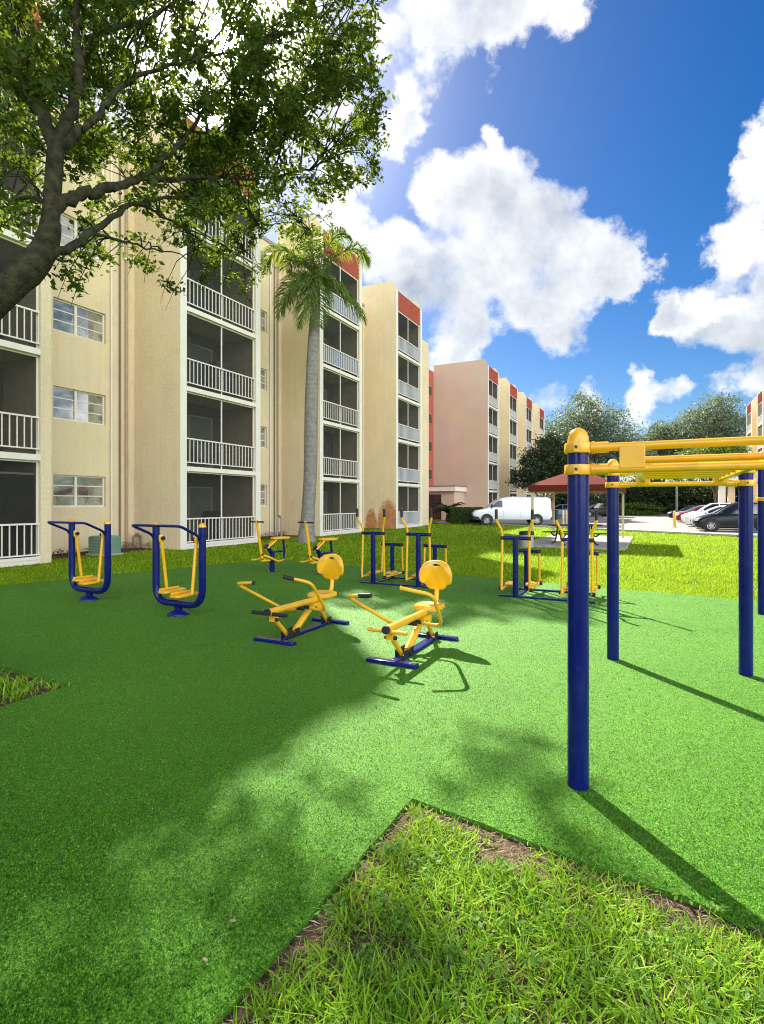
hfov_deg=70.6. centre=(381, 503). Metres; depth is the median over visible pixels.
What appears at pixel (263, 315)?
window
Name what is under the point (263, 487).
window
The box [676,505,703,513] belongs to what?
parked car
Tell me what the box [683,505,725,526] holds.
parked car
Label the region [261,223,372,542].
palm tree
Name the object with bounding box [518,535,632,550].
concrete pad
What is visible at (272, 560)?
rider machine
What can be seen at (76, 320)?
window
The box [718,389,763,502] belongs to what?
apartment building
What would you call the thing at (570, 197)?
sky
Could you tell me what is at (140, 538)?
standpipe
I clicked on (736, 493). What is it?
bushy tree
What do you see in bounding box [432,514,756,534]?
parking lot
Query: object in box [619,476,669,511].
bushy tree
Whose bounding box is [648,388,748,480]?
shade tree
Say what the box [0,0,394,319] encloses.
oak tree
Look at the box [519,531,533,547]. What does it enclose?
trash can
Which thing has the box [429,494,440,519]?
glass door
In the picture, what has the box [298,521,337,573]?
rider machine
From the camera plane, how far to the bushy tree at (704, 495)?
75.85 m
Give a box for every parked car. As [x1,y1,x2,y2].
[552,504,566,516]
[589,502,606,516]
[667,505,698,517]
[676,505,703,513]
[676,505,705,522]
[681,503,730,520]
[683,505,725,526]
[690,510,717,524]
[692,502,756,531]
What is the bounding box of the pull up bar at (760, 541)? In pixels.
[756,451,763,614]
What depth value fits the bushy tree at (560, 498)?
70.92 m
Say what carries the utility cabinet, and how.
on the ground at (493, 532)
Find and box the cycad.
[431,501,465,521]
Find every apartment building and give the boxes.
[0,0,428,567]
[429,359,544,519]
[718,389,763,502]
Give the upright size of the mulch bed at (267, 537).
0.042 m
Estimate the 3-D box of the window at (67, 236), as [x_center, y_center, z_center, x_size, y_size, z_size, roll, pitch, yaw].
[-9.996,-8.765,17.777,0.065,1.030,1.810,0,0,27]
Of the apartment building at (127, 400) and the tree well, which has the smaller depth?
the tree well
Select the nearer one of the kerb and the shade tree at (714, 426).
the kerb
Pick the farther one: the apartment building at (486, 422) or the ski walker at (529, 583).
the apartment building at (486, 422)
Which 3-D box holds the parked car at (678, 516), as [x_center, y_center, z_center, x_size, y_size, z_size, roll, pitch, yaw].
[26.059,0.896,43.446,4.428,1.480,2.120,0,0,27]
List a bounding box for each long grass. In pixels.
[0,667,69,704]
[212,798,763,1023]
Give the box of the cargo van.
[470,497,552,524]
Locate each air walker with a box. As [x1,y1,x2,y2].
[47,520,110,600]
[132,522,205,616]
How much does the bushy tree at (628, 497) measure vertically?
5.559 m
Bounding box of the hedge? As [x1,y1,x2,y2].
[449,507,482,523]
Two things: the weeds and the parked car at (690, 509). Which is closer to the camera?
the weeds
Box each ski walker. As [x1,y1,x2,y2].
[356,508,446,587]
[495,509,600,603]
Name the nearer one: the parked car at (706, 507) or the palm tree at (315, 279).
the palm tree at (315, 279)
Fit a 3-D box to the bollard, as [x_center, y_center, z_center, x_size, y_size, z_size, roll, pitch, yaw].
[19.402,1.046,35.800,0.280,1.100,0.280,0,0,0]
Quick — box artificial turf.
[0,559,763,1023]
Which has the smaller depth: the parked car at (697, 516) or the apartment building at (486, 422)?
the parked car at (697, 516)
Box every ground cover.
[53,548,121,555]
[122,531,286,549]
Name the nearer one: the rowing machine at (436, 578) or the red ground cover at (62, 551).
the rowing machine at (436, 578)
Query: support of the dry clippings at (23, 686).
on the tree well
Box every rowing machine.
[237,554,348,645]
[348,560,458,668]
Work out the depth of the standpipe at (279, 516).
25.42 m
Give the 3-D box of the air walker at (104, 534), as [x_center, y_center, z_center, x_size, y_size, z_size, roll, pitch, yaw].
[-4.787,0.920,8.731,1.008,1.300,0.718,0,0,27]
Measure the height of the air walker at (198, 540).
1.300 m
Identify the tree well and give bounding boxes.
[0,670,61,706]
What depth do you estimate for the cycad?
43.87 m
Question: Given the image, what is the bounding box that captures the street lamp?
[674,479,678,509]
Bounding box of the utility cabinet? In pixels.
[86,535,122,555]
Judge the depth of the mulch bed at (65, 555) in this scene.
17.09 m
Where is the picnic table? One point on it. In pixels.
(565, 534)
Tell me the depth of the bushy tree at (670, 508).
77.21 m
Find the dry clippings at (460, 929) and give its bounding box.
[219,804,763,1023]
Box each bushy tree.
[542,494,602,505]
[591,493,606,501]
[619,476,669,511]
[619,488,644,502]
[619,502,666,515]
[642,479,688,513]
[659,479,700,506]
[668,478,736,509]
[726,487,737,501]
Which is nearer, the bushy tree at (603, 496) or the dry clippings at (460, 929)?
the dry clippings at (460, 929)
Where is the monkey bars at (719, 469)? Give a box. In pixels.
[564,428,763,790]
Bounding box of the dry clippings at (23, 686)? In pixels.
[2,669,63,704]
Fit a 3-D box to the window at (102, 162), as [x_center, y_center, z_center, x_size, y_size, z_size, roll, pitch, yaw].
[-9.996,-11.555,17.777,0.065,1.030,1.810,0,0,27]
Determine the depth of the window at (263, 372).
26.18 m
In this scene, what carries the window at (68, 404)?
in the apartment building at (127, 400)
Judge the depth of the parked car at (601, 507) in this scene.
65.17 m
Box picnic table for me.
[542,524,606,545]
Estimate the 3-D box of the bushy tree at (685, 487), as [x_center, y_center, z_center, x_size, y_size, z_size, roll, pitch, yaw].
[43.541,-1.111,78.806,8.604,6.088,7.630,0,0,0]
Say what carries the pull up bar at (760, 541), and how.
on the artificial turf
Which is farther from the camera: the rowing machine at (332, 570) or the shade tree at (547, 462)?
the shade tree at (547, 462)
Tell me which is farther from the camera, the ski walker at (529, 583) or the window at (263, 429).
the window at (263, 429)
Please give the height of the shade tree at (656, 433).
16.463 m
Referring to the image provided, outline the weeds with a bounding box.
[314,833,763,1023]
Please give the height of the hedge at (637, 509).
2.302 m
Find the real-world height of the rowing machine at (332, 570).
0.933 m
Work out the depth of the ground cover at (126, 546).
18.93 m
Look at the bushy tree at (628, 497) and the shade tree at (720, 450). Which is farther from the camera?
the bushy tree at (628, 497)
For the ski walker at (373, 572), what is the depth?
10.50 m
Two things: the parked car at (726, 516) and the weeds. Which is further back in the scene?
the parked car at (726, 516)
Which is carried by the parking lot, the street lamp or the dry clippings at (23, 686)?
the street lamp
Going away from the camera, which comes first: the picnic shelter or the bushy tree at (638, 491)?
the picnic shelter
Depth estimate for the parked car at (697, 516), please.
33.90 m
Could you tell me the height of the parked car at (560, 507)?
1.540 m
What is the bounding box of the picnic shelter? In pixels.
[528,473,625,537]
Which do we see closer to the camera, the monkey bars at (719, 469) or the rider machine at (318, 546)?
the monkey bars at (719, 469)
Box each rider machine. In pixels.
[250,520,289,571]
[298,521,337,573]
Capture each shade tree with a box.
[505,429,594,498]
[545,388,658,481]
[624,417,706,481]
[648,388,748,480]
[668,434,760,502]
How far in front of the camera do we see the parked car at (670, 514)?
51.55 m
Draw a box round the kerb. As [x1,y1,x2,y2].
[438,522,756,536]
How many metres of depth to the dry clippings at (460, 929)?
1.95 m
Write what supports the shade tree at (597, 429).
on the parking lot
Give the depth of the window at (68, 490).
17.75 m
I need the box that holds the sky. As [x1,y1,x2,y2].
[51,0,763,496]
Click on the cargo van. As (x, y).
(513, 507)
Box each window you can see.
[53,123,103,178]
[53,297,103,343]
[53,386,103,424]
[53,474,103,506]
[61,213,103,261]
[261,311,265,332]
[261,369,265,389]
[261,426,265,447]
[261,484,265,505]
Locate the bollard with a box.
[673,511,675,526]
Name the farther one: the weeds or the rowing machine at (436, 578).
the rowing machine at (436, 578)
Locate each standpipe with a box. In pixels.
[132,533,141,547]
[276,515,281,536]
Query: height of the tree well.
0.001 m
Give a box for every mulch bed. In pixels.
[51,547,151,559]
[261,535,297,539]
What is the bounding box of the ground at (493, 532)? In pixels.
[0,520,756,597]

